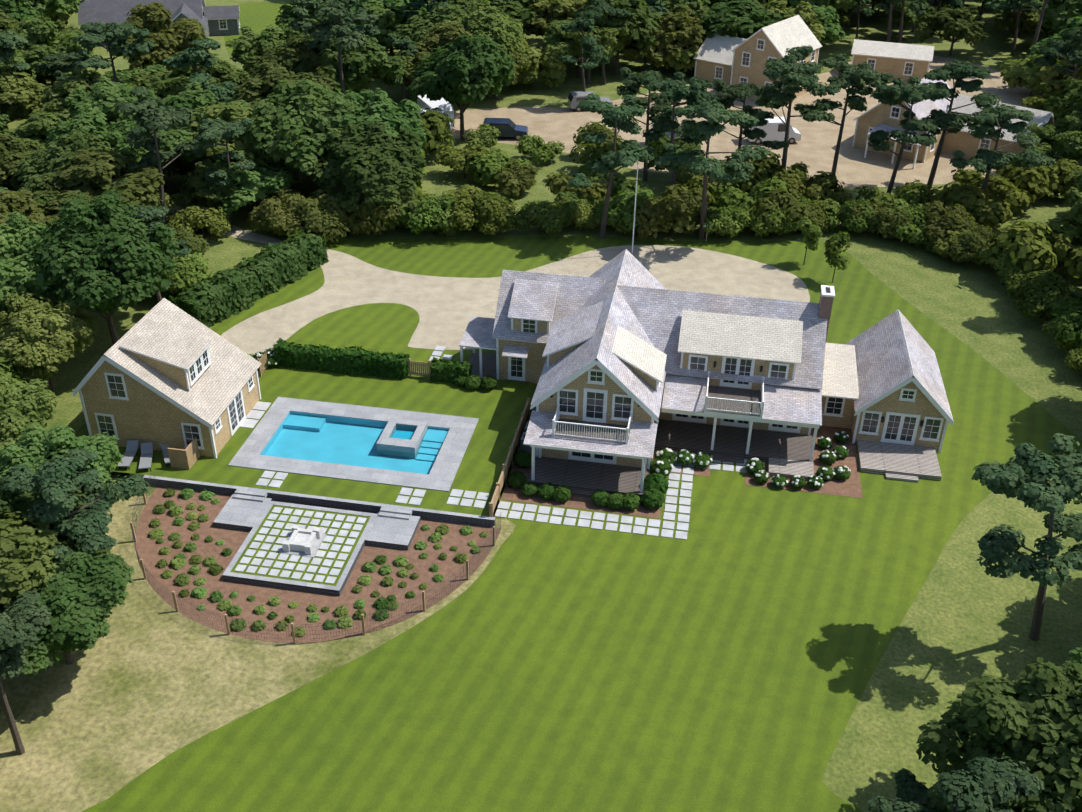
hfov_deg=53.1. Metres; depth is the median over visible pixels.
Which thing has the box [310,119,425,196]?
forest oak
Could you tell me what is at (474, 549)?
grass tuft
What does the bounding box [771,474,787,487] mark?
hydrangea
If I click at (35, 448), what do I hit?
forest oak
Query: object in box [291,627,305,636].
shrub
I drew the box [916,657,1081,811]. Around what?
forest oak
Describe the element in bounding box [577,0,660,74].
forest oak
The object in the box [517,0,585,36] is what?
forest oak
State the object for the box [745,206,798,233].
shrub
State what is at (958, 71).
specimen pine
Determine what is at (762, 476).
hydrangea
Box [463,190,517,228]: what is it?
shrub
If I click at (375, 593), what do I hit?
grass tuft
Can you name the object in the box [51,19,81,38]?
forest oak
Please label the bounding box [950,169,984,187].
scrub bush
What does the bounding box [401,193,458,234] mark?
shrub
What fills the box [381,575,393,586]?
grass tuft
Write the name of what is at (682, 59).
forest bush
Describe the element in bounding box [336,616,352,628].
grass tuft
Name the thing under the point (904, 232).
shrub
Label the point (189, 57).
forest pine
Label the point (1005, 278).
shrub
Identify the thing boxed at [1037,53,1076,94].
forest oak
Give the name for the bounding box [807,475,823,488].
hydrangea
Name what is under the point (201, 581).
shrub
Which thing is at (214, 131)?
tree
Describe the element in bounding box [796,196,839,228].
scrub bush
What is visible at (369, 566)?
grass tuft
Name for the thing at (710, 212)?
shrub
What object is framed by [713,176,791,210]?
scrub bush
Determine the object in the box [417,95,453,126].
white trailer
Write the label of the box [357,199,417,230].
shrub
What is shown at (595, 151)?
scrub bush
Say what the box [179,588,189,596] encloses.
shrub
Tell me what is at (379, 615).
grass tuft
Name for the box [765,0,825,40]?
forest oak
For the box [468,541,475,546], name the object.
grass tuft
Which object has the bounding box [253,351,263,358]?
hydrangea
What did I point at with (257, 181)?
forest oak
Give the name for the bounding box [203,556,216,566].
shrub
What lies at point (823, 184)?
scrub bush
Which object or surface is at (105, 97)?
forest oak
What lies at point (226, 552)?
shrub
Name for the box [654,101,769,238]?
specimen pine
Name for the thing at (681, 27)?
forest oak
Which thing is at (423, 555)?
grass tuft
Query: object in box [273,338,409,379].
pool hedge
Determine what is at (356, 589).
shrub
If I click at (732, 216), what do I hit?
shrub
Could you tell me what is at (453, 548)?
grass tuft
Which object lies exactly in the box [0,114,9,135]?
forest oak
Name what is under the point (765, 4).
forest oak
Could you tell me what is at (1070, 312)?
shrub
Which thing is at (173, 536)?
shrub
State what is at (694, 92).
specimen pine
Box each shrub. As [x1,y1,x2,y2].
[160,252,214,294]
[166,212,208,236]
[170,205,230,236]
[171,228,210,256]
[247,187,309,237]
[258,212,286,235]
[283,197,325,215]
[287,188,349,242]
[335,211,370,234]
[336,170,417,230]
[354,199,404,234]
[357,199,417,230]
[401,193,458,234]
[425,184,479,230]
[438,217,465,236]
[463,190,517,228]
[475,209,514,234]
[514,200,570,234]
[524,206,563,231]
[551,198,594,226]
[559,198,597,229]
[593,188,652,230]
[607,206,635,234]
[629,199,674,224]
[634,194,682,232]
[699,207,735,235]
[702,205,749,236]
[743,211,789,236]
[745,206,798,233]
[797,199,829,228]
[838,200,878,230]
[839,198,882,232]
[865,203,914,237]
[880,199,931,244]
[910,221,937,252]
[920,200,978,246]
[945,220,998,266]
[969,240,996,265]
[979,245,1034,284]
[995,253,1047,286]
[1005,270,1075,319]
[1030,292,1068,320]
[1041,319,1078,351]
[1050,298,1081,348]
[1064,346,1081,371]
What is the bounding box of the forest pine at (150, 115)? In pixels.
[111,86,204,225]
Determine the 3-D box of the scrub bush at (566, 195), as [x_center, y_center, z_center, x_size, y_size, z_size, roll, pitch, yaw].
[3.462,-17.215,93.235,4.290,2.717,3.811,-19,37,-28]
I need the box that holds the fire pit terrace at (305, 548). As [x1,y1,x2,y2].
[213,489,420,595]
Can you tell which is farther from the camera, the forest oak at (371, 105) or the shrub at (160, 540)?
the forest oak at (371, 105)
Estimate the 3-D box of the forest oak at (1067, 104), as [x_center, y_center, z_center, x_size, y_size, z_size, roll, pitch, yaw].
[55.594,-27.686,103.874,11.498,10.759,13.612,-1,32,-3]
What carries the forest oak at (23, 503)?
on the dry grass area
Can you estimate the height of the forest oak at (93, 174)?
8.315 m
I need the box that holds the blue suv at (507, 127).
[483,118,527,140]
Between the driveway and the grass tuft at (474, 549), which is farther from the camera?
the driveway
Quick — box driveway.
[221,232,809,353]
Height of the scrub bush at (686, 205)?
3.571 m
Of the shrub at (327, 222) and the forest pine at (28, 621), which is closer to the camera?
the forest pine at (28, 621)
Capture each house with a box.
[73,298,261,469]
[78,0,208,45]
[459,249,953,497]
[693,15,821,99]
[852,78,1054,168]
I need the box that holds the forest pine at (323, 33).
[288,0,378,93]
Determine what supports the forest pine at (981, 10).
on the ground at (965, 620)
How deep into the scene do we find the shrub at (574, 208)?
90.96 m
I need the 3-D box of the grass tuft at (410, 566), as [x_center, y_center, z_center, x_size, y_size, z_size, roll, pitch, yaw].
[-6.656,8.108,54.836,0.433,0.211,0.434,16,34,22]
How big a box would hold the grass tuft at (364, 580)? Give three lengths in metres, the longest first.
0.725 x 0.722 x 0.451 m
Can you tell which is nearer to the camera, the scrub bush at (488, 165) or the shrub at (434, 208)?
the shrub at (434, 208)
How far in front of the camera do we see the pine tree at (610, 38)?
126.02 m
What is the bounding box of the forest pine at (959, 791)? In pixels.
[868,756,1044,811]
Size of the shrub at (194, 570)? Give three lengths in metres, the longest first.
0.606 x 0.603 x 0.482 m
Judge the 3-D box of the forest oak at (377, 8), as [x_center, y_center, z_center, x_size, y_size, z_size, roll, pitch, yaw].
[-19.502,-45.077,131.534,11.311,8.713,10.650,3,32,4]
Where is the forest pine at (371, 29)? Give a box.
[342,8,380,35]
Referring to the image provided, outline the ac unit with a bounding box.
[521,432,535,451]
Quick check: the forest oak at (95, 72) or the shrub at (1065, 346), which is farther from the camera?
the forest oak at (95, 72)
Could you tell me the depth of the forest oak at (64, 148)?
85.49 m
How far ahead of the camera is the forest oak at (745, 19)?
131.04 m
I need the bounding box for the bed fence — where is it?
[130,470,500,643]
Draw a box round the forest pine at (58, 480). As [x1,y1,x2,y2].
[0,447,150,566]
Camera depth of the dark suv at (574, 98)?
120.54 m
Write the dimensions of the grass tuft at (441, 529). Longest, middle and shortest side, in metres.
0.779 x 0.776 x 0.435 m
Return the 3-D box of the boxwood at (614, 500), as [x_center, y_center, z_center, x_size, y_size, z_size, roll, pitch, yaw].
[4.087,5.143,59.247,1.193,0.841,1.113,-1,32,-4]
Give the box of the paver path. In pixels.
[429,346,746,539]
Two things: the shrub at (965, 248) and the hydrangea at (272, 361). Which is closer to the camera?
the hydrangea at (272, 361)
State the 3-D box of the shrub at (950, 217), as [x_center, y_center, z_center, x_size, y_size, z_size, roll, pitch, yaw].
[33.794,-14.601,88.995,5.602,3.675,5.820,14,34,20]
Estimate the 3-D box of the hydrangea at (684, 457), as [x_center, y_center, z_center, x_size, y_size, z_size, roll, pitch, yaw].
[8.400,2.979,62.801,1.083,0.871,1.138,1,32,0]
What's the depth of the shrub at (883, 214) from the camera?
89.70 m
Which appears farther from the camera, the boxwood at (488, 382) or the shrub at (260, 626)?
the boxwood at (488, 382)
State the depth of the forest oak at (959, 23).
140.82 m
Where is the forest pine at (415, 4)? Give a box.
[399,0,451,18]
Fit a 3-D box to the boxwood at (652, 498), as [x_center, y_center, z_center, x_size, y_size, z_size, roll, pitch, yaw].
[6.120,5.067,59.313,1.402,0.960,1.398,5,32,6]
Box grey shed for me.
[204,5,240,35]
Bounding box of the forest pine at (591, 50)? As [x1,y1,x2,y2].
[559,9,609,90]
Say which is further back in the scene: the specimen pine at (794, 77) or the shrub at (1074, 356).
the specimen pine at (794, 77)
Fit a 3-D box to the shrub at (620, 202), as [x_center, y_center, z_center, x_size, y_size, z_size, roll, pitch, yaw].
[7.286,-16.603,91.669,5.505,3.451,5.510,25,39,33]
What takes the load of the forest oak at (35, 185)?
on the ground at (965, 620)
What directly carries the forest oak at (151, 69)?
on the ground at (965, 620)
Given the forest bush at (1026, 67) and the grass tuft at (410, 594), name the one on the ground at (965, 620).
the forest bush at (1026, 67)
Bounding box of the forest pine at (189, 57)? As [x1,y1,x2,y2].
[162,38,237,103]
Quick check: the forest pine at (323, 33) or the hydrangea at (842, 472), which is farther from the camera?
the forest pine at (323, 33)
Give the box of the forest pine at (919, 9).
[874,0,930,42]
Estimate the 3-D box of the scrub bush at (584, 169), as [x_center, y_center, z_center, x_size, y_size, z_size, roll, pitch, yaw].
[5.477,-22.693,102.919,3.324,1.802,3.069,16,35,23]
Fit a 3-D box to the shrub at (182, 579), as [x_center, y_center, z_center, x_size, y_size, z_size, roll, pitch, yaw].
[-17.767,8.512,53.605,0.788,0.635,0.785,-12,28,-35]
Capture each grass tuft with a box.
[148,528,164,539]
[149,518,160,527]
[153,504,165,514]
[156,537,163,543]
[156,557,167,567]
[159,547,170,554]
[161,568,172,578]
[163,488,175,496]
[164,499,175,508]
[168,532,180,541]
[169,505,183,516]
[169,555,185,569]
[173,516,183,525]
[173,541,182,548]
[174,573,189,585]
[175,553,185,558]
[179,486,193,499]
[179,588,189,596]
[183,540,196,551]
[186,503,195,509]
[186,512,196,520]
[187,521,199,530]
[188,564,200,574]
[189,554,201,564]
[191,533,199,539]
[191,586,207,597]
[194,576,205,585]
[197,505,205,510]
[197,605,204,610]
[198,514,208,522]
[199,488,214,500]
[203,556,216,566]
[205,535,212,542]
[208,561,223,575]
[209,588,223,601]
[212,498,220,504]
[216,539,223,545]
[216,598,232,610]
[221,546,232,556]
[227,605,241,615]
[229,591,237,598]
[229,616,246,630]
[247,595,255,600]
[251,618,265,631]
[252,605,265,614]
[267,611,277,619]
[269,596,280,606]
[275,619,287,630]
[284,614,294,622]
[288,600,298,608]
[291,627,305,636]
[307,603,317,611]
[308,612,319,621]
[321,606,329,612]
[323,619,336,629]
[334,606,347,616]
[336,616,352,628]
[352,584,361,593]
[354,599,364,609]
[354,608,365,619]
[358,572,371,585]
[362,560,377,571]
[371,590,379,596]
[373,595,388,608]
[374,553,386,564]
[374,608,389,620]
[379,564,392,574]
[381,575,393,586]
[386,594,396,600]
[387,601,398,610]
[393,555,408,566]
[397,566,409,577]
[398,581,406,587]
[405,564,413,569]
[405,591,414,597]
[410,572,417,579]
[415,540,426,549]
[419,552,428,558]
[419,582,427,589]
[421,524,429,530]
[429,531,441,542]
[430,563,439,571]
[433,572,443,581]
[434,544,441,548]
[435,523,448,534]
[438,553,446,560]
[450,546,457,550]
[455,552,467,563]
[460,525,473,535]
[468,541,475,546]
[471,546,480,553]
[480,531,487,537]
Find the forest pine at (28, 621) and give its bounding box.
[0,590,51,754]
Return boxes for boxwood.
[454,374,466,385]
[464,375,480,389]
[480,376,496,389]
[507,471,525,487]
[513,450,531,466]
[520,482,537,496]
[538,482,556,499]
[553,485,571,501]
[591,490,608,505]
[606,491,623,508]
[622,493,640,509]
[640,488,664,508]
[643,473,668,492]
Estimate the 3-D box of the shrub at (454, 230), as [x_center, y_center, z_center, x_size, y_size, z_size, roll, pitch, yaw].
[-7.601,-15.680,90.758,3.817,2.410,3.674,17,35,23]
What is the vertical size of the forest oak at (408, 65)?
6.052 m
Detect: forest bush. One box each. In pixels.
[0,355,54,426]
[157,192,178,209]
[341,149,425,189]
[515,46,567,87]
[518,33,530,49]
[652,43,697,71]
[785,0,807,8]
[866,0,884,14]
[999,56,1065,95]
[1017,92,1073,121]
[1020,54,1064,97]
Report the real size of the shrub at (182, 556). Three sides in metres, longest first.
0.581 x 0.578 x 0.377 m
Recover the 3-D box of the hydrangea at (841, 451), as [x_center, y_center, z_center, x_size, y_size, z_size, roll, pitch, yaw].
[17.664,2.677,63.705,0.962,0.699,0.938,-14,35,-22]
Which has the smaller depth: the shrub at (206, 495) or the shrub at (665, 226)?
the shrub at (206, 495)
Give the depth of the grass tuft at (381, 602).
52.24 m
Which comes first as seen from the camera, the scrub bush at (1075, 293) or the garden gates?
the garden gates
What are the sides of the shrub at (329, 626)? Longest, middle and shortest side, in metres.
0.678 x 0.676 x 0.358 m
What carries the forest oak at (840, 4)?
on the ground at (965, 620)
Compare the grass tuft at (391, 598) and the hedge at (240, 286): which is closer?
the grass tuft at (391, 598)
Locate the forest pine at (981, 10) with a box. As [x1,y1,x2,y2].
[979,0,984,18]
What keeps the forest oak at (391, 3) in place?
on the ground at (965, 620)
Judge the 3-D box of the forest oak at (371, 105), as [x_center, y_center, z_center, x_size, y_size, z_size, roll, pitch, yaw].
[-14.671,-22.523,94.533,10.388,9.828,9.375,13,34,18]
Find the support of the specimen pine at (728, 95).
on the ground at (965, 620)
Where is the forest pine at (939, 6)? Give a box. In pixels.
[937,0,940,11]
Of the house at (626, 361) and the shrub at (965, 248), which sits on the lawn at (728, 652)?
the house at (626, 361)
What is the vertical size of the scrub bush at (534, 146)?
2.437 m
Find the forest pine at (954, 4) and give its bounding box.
[943,0,988,9]
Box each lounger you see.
[117,440,138,469]
[138,442,152,471]
[160,443,169,466]
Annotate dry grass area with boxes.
[0,495,515,811]
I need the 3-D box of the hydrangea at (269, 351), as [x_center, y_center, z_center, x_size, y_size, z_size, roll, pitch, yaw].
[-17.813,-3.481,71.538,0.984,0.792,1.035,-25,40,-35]
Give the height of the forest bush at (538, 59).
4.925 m
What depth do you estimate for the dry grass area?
47.66 m
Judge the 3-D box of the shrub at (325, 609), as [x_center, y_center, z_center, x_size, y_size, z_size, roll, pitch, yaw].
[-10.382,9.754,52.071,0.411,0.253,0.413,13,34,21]
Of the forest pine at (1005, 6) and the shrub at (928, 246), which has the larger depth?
the forest pine at (1005, 6)
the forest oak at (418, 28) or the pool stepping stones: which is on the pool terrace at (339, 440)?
the pool stepping stones
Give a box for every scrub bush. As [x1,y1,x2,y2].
[414,188,430,200]
[419,107,454,154]
[435,144,489,178]
[458,184,499,197]
[463,124,500,148]
[466,147,531,185]
[495,161,538,196]
[515,134,564,163]
[543,172,612,209]
[554,191,598,224]
[569,121,627,163]
[578,159,601,174]
[588,172,648,207]
[624,198,673,239]
[644,133,702,171]
[657,184,712,234]
[668,175,724,206]
[676,167,702,184]
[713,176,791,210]
[716,149,805,193]
[752,187,824,235]
[782,171,851,206]
[788,162,809,178]
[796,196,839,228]
[854,179,931,208]
[926,181,1031,228]
[930,225,973,256]
[950,164,1050,202]
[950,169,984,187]
[988,214,1081,279]
[995,158,1081,196]
[1066,284,1081,305]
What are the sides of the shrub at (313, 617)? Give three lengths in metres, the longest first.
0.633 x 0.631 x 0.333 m
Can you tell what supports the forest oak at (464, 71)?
on the ground at (965, 620)
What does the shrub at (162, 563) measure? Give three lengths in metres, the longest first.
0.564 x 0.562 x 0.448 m
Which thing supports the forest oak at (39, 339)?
on the ground at (965, 620)
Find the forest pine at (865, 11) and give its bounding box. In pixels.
[842,0,874,37]
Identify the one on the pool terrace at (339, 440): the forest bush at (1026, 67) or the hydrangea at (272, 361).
the hydrangea at (272, 361)
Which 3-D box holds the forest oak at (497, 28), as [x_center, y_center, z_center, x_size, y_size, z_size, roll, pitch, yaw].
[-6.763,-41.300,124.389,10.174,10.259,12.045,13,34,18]
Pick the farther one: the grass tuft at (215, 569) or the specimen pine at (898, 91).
the specimen pine at (898, 91)
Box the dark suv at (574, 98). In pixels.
[568,91,612,111]
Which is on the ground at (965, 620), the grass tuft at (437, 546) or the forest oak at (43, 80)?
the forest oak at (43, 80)
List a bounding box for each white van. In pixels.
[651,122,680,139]
[747,117,800,144]
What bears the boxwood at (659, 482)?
on the planting beds at (850, 486)
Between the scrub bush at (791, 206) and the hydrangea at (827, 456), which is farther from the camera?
the scrub bush at (791, 206)
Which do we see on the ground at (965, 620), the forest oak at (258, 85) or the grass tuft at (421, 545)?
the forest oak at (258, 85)
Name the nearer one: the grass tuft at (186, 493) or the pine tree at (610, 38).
the grass tuft at (186, 493)
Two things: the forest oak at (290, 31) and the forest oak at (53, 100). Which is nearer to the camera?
the forest oak at (53, 100)
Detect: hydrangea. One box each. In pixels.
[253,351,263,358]
[265,348,275,355]
[267,354,277,366]
[650,457,672,475]
[655,448,676,463]
[676,449,694,464]
[693,452,711,468]
[745,458,764,473]
[754,470,769,483]
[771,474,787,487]
[789,475,805,488]
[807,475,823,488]
[816,466,834,479]
[817,436,831,448]
[818,450,836,464]
[833,431,848,443]
[833,446,848,457]
[834,465,850,479]
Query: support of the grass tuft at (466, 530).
on the mulch bed at (147, 548)
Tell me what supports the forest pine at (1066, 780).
on the ground at (965, 620)
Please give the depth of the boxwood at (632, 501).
58.85 m
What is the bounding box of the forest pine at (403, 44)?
[385,33,422,106]
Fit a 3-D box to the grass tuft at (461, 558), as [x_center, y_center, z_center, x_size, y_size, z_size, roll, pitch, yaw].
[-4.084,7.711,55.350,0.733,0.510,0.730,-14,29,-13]
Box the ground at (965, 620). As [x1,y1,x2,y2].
[1,0,1081,811]
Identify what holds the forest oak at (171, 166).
on the ground at (965, 620)
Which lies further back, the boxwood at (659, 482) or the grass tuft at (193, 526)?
the boxwood at (659, 482)
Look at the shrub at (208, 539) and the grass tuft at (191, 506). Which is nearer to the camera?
the shrub at (208, 539)
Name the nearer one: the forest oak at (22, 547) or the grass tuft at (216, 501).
the forest oak at (22, 547)
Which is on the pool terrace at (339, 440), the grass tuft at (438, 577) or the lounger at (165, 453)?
the lounger at (165, 453)
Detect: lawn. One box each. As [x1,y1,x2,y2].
[82,236,1081,811]
[224,2,296,55]
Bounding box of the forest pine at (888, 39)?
[886,0,923,41]
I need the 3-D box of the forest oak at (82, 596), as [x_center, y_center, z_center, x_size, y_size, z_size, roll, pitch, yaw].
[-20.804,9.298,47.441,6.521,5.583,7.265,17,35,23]
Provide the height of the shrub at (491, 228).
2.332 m
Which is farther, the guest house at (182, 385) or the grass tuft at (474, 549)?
the guest house at (182, 385)
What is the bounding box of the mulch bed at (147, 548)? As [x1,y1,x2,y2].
[136,486,498,642]
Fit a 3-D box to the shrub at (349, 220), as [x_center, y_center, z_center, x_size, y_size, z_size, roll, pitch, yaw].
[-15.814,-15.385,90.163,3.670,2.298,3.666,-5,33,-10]
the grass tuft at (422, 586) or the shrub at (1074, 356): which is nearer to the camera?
the grass tuft at (422, 586)
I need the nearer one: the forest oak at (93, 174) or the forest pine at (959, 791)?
the forest pine at (959, 791)
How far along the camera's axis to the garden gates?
69.68 m
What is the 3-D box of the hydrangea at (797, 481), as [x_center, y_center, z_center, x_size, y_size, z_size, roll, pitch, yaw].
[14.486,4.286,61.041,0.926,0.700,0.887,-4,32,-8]
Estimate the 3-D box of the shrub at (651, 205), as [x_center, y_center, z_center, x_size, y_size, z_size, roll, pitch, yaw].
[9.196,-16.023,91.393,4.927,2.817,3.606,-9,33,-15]
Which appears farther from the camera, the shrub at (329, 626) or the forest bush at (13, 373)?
the forest bush at (13, 373)
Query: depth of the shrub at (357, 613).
51.64 m
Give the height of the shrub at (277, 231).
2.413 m
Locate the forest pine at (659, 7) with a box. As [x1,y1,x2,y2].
[644,0,679,14]
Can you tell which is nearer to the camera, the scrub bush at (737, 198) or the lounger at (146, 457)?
the lounger at (146, 457)
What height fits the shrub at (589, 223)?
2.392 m
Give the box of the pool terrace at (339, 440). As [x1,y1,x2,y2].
[75,354,536,526]
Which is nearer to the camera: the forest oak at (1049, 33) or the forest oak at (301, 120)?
the forest oak at (301, 120)
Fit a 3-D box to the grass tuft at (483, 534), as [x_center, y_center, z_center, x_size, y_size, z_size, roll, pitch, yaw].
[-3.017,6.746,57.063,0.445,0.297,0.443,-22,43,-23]
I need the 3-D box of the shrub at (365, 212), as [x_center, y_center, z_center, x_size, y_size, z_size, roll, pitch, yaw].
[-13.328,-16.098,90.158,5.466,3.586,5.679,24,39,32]
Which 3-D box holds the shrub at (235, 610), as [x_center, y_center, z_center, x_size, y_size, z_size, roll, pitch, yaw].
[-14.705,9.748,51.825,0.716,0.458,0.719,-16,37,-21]
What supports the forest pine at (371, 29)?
on the ground at (965, 620)
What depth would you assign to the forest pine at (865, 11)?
149.43 m
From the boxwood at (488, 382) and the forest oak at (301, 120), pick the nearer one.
the boxwood at (488, 382)
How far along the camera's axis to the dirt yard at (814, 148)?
114.77 m
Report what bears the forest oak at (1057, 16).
on the ground at (965, 620)
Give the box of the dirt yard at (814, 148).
[450,56,1033,187]
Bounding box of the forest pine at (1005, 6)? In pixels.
[983,0,1048,55]
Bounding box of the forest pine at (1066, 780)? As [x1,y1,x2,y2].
[1043,763,1081,811]
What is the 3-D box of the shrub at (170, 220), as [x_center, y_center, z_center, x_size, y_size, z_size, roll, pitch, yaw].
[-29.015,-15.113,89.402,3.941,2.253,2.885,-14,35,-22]
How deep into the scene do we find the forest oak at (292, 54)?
110.33 m
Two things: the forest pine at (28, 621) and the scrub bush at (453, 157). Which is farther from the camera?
the scrub bush at (453, 157)
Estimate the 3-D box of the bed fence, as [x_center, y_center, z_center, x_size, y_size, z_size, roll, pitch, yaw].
[-12.630,7.664,54.361,19.578,1.250,10.304,6,32,8]
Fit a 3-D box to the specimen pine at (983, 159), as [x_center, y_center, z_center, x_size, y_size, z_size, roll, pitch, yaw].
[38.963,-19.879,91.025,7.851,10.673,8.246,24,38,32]
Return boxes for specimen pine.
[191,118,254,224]
[568,93,653,237]
[616,67,683,180]
[641,72,718,185]
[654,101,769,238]
[710,79,788,149]
[754,45,839,169]
[794,53,893,174]
[868,76,950,194]
[899,60,1011,189]
[949,104,1054,191]
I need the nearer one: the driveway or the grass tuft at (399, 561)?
the grass tuft at (399, 561)
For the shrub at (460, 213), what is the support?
on the ground at (965, 620)
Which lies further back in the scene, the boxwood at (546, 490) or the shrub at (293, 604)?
the boxwood at (546, 490)
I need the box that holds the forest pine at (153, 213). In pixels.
[131,205,191,302]
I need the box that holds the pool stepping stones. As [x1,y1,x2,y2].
[240,401,489,508]
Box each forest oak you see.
[0,0,44,24]
[0,10,20,48]
[0,64,45,123]
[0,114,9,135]
[0,134,47,191]
[0,189,59,237]
[0,211,78,312]
[0,293,98,393]
[0,369,60,450]
[0,423,123,509]
[0,480,111,568]
[0,511,57,608]
[0,551,133,674]
[2,16,94,86]
[3,57,49,84]
[7,110,67,150]
[17,129,111,191]
[18,0,79,20]
[19,166,84,215]
[25,189,178,344]
[29,148,164,218]
[30,67,142,119]
[43,103,148,176]
[48,12,71,24]
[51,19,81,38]
[52,200,119,232]
[65,76,161,128]
[88,70,100,79]
[101,69,133,80]
[108,64,169,84]
[123,2,206,71]
[129,149,178,179]
[133,52,249,103]
[146,75,186,99]
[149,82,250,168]
[173,161,243,207]
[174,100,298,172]
[207,153,300,213]
[225,25,285,67]
[226,60,338,108]
[242,78,355,195]
[243,35,327,79]
[275,3,327,25]
[276,19,317,41]
[288,23,335,44]
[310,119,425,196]
[318,35,403,92]
[318,88,426,171]
[323,83,357,98]
[341,0,412,51]
[346,0,429,56]
[381,50,417,100]
[394,3,469,44]
[405,32,515,140]
[413,22,499,102]
[442,0,525,54]
[448,0,539,26]
[456,0,508,19]
[495,49,528,99]
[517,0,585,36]
[543,20,621,77]
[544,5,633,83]
[566,0,584,59]
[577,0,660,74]
[620,28,675,70]
[652,6,706,72]
[660,0,714,24]
[700,0,787,40]
[706,0,716,11]
[707,0,787,7]
[759,0,785,9]
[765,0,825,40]
[789,0,855,11]
[791,5,844,43]
[835,8,850,23]
[869,0,876,18]
[879,0,930,39]
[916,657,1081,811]
[917,4,990,55]
[983,0,1043,33]
[994,1,1043,45]
[1026,110,1081,160]
[1029,16,1081,91]
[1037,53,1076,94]
[1038,0,1081,33]
[1038,14,1054,35]
[1042,77,1081,119]
[1064,166,1081,230]
[1068,647,1081,682]
[1069,63,1081,84]
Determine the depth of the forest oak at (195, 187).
88.83 m
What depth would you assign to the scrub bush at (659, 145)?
101.61 m
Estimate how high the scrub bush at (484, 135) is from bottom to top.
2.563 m
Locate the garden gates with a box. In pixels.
[257,350,430,378]
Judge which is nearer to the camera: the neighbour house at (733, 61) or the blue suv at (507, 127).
the blue suv at (507, 127)
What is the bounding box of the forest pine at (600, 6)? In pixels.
[574,0,630,84]
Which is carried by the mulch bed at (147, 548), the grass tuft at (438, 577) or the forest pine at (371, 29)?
the grass tuft at (438, 577)
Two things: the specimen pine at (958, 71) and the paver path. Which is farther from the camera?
the specimen pine at (958, 71)
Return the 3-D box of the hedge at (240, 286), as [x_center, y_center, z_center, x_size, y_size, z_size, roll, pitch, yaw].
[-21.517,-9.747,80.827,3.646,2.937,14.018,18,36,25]
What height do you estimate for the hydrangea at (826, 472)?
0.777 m
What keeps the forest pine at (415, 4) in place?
on the ground at (965, 620)
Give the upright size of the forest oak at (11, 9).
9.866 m
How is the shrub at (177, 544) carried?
on the mulch bed at (147, 548)
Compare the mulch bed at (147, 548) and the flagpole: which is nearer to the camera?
the mulch bed at (147, 548)
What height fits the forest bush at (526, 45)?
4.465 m
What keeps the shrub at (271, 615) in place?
on the mulch bed at (147, 548)
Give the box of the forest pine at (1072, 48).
[1033,28,1081,91]
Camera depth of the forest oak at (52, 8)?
133.51 m
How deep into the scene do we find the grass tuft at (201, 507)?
58.59 m
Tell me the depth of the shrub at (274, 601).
52.32 m
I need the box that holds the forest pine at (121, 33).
[73,21,155,89]
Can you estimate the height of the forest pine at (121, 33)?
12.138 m
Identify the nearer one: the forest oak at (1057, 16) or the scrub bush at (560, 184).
the scrub bush at (560, 184)
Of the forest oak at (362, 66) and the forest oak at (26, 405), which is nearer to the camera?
the forest oak at (26, 405)
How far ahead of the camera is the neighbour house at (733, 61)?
125.29 m
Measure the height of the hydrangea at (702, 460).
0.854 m
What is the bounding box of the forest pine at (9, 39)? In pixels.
[0,30,28,131]
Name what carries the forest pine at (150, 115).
on the ground at (965, 620)
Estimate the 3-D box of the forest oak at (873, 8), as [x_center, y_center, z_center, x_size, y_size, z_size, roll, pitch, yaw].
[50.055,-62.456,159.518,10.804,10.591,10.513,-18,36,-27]
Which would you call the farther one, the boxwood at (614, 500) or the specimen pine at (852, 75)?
the specimen pine at (852, 75)
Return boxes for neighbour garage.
[851,39,934,81]
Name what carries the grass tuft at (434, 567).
on the mulch bed at (147, 548)
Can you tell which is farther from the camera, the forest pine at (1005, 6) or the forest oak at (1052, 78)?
the forest pine at (1005, 6)
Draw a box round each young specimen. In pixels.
[797,217,822,264]
[824,231,852,282]
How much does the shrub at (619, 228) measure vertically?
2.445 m
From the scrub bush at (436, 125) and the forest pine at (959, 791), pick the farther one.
the scrub bush at (436, 125)
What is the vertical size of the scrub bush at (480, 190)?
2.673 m
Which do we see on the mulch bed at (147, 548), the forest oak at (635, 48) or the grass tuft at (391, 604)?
the grass tuft at (391, 604)
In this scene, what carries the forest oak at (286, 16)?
on the ground at (965, 620)
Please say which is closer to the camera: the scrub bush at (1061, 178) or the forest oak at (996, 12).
the scrub bush at (1061, 178)
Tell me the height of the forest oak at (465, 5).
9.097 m
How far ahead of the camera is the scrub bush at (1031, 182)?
95.41 m
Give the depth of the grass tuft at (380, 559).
55.05 m
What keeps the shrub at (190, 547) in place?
on the mulch bed at (147, 548)
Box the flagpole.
[631,163,638,254]
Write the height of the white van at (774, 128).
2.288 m
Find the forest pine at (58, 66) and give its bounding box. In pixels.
[35,52,83,80]
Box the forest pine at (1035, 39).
[1009,0,1072,55]
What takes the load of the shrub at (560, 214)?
on the ground at (965, 620)
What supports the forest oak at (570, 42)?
on the ground at (965, 620)
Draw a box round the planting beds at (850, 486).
[501,412,862,517]
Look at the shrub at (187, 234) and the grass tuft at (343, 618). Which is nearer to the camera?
the grass tuft at (343, 618)
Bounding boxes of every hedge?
[169,229,328,327]
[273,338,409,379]
[429,357,472,383]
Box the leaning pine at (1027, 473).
[972,433,1081,640]
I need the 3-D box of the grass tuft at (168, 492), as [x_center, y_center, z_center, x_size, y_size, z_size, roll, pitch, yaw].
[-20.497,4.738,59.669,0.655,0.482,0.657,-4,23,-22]
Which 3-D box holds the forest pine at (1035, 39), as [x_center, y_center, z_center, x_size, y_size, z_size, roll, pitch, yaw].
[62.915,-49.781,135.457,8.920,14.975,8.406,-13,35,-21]

